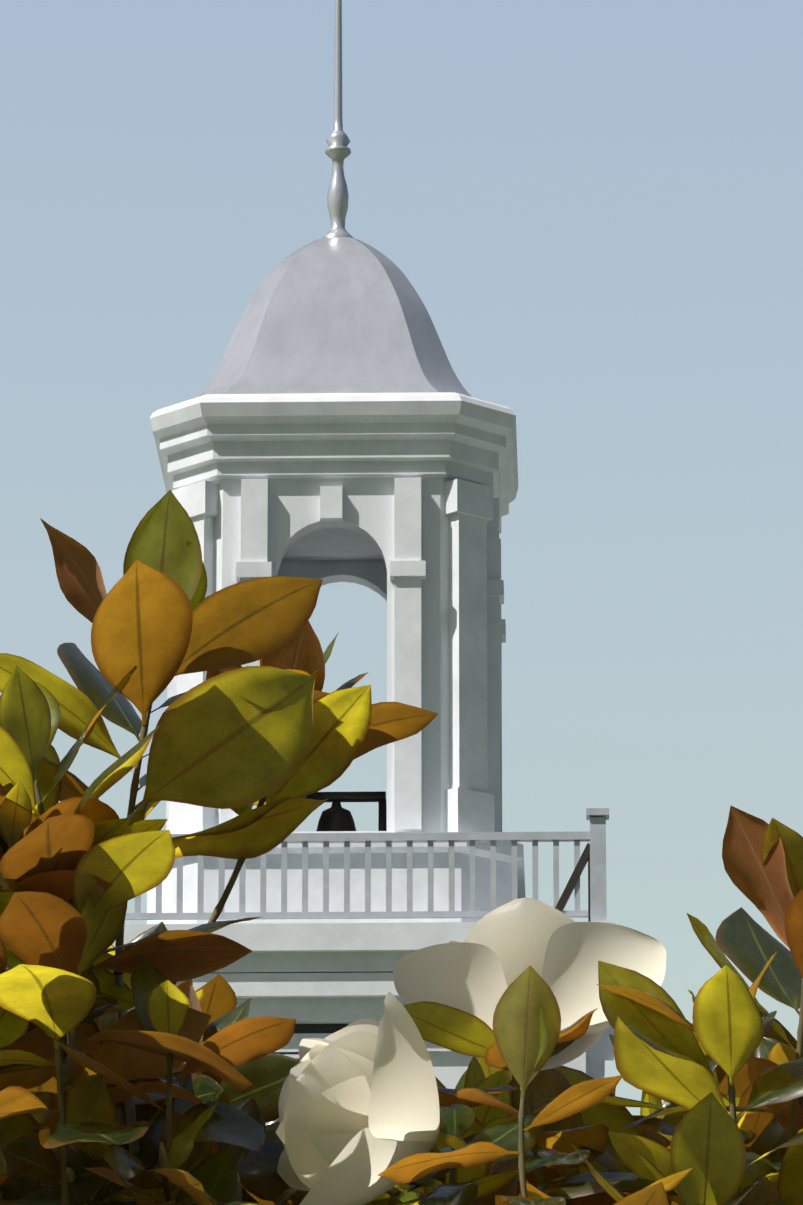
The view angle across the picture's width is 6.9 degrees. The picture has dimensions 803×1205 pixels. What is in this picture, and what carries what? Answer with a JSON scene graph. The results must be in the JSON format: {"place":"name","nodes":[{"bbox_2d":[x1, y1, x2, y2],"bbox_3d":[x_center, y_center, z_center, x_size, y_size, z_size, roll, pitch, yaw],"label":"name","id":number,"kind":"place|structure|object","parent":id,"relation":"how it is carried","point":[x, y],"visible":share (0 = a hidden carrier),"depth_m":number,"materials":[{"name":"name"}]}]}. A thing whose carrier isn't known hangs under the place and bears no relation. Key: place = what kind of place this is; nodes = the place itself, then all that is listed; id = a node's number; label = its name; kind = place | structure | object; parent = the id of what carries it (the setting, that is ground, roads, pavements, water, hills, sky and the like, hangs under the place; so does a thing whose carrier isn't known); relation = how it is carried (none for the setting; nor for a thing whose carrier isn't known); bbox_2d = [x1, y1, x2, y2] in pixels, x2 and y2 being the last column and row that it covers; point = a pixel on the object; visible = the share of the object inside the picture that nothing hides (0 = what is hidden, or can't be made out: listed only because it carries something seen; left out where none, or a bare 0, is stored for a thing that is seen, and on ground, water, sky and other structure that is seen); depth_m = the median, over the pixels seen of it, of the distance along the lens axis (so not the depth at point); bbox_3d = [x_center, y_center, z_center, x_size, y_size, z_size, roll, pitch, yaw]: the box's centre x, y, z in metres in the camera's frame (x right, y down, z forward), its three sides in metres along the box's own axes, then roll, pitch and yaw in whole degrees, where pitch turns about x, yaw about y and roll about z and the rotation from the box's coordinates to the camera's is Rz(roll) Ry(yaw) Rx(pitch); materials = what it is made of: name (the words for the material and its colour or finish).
{"place":"outdoors","nodes":[
{"label":"outdoors","id":0,"kind":"place"},
{"bbox_2d":[271,1024,348,1059],"bbox_3d":[-0.593,5.046,60.076,3.932,1.900,3.932,-15,-21,45],"label":"dark tower louvre","id":1,"kind":"object","parent":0,"point":[314,1028],"depth_m":58.13,"materials":[{"name":"black"}]},
{"bbox_2d":[0,772,659,1204],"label":"branches","id":2,"kind":"object","parent":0,"point":[162,1162],"visible":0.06,"depth_m":6.72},
{"bbox_2d":[276,898,665,1204],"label":"magnolia flowers","id":3,"kind":"object","parent":2,"relation":"attached to","point":[358,1107],"visible":0.69,"depth_m":6.77,"materials":[{"name":"white plant"}]},
{"bbox_2d":[282,528,382,560],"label":"arch ceiling","id":4,"kind":"structure","parent":0,"point":[332,544],"depth_m":62.25,"materials":[{"name":"white paint"}]},
{"bbox_2d":[0,490,802,1204],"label":"magnolia","id":5,"kind":"object","parent":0,"point":[280,732],"depth_m":6.86,"materials":[{"name":"green plant"}]},
{"bbox_2d":[0,0,802,1114],"label":"sky","id":6,"kind":"structure","parent":0,"point":[593,209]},
{"bbox_2d":[286,1021,589,1075],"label":"tower louvres","id":7,"kind":"object","parent":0,"point":[296,1056],"depth_m":58.11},
{"bbox_2d":[428,1052,478,1088],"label":"tower walls","id":8,"kind":"structure","parent":0,"point":[450,1068],"depth_m":58.05,"materials":[{"name":"white paint"}]},
{"bbox_3d":[-0.457,6.823,64.775,31.000,3.100,15.000,0,-15,1],"label":"roof","id":9,"kind":"object","parent":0,"visible":0},
{"bbox_2d":[192,973,604,1078],"bbox_3d":[-0.593,6.060,59.805,4.840,4.600,4.840,0,-15,1],"label":"tower base","id":10,"kind":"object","parent":9,"relation":"on","point":[325,997],"depth_m":58.06,"materials":[{"name":"white paint"}]},
{"bbox_2d":[113,921,615,1076],"bbox_3d":[-0.593,3.631,60.456,5.040,0.410,5.040,0,-15,1],"label":"balcony ledge","id":11,"kind":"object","parent":10,"relation":"on","point":[329,947],"depth_m":58.06,"materials":[{"name":"white paint"}]},
{"bbox_2d":[166,477,505,833],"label":"pilasters","id":12,"kind":"object","parent":11,"relation":"on","point":[477,639],"visible":0.44,"depth_m":60.00,"materials":[{"name":"white paint"}]},
{"bbox_2d":[147,832,525,923],"bbox_3d":[-0.593,2.955,60.637,3.420,0.990,3.420,0,-15,1],"label":"belfry base","id":13,"kind":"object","parent":11,"relation":"on","point":[378,878],"depth_m":59.09,"materials":[{"name":"white paint"}]},
{"bbox_2d":[213,478,450,832],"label":"belfry wall","id":14,"kind":"structure","parent":13,"relation":"on","point":[294,510],"depth_m":60.17,"materials":[{"name":"white paint"}]},
{"bbox_2d":[150,392,517,533],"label":"cornice","id":15,"kind":"structure","parent":14,"relation":"on","point":[218,437],"depth_m":60.25,"materials":[{"name":"white paint"}]},
{"bbox_2d":[198,237,471,396],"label":"cupola roof","id":16,"kind":"structure","parent":15,"relation":"on","point":[337,315],"depth_m":61.12,"materials":[{"name":"grey metal"}]},
{"bbox_2d":[322,0,352,237],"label":"finial","id":17,"kind":"object","parent":16,"relation":"on","point":[337,151],"visible":0.98,"depth_m":62.48,"materials":[{"name":"metal"}]},
{"bbox_2d":[293,791,385,831],"bbox_3d":[-0.593,2.066,60.875,0.784,0.690,0.616,-12,-19,37],"label":"bell","id":18,"kind":"object","parent":13,"relation":"on","point":[336,816],"visible":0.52,"depth_m":60.86,"materials":[{"name":"black metal"}]},
{"bbox_2d":[125,808,608,921],"bbox_3d":[-0.593,2.940,60.641,4.940,1.020,4.940,0,-15,1],"label":"platform railing","id":19,"kind":"object","parent":11,"relation":"on","point":[595,836],"visible":0.21,"depth_m":58.29,"materials":[{"name":"white paint"}]},
{"bbox_2d":[555,843,589,921],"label":"platform braces","id":20,"kind":"object","parent":11,"relation":"on","point":[584,859],"visible":0.02,"depth_m":58.23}
]}

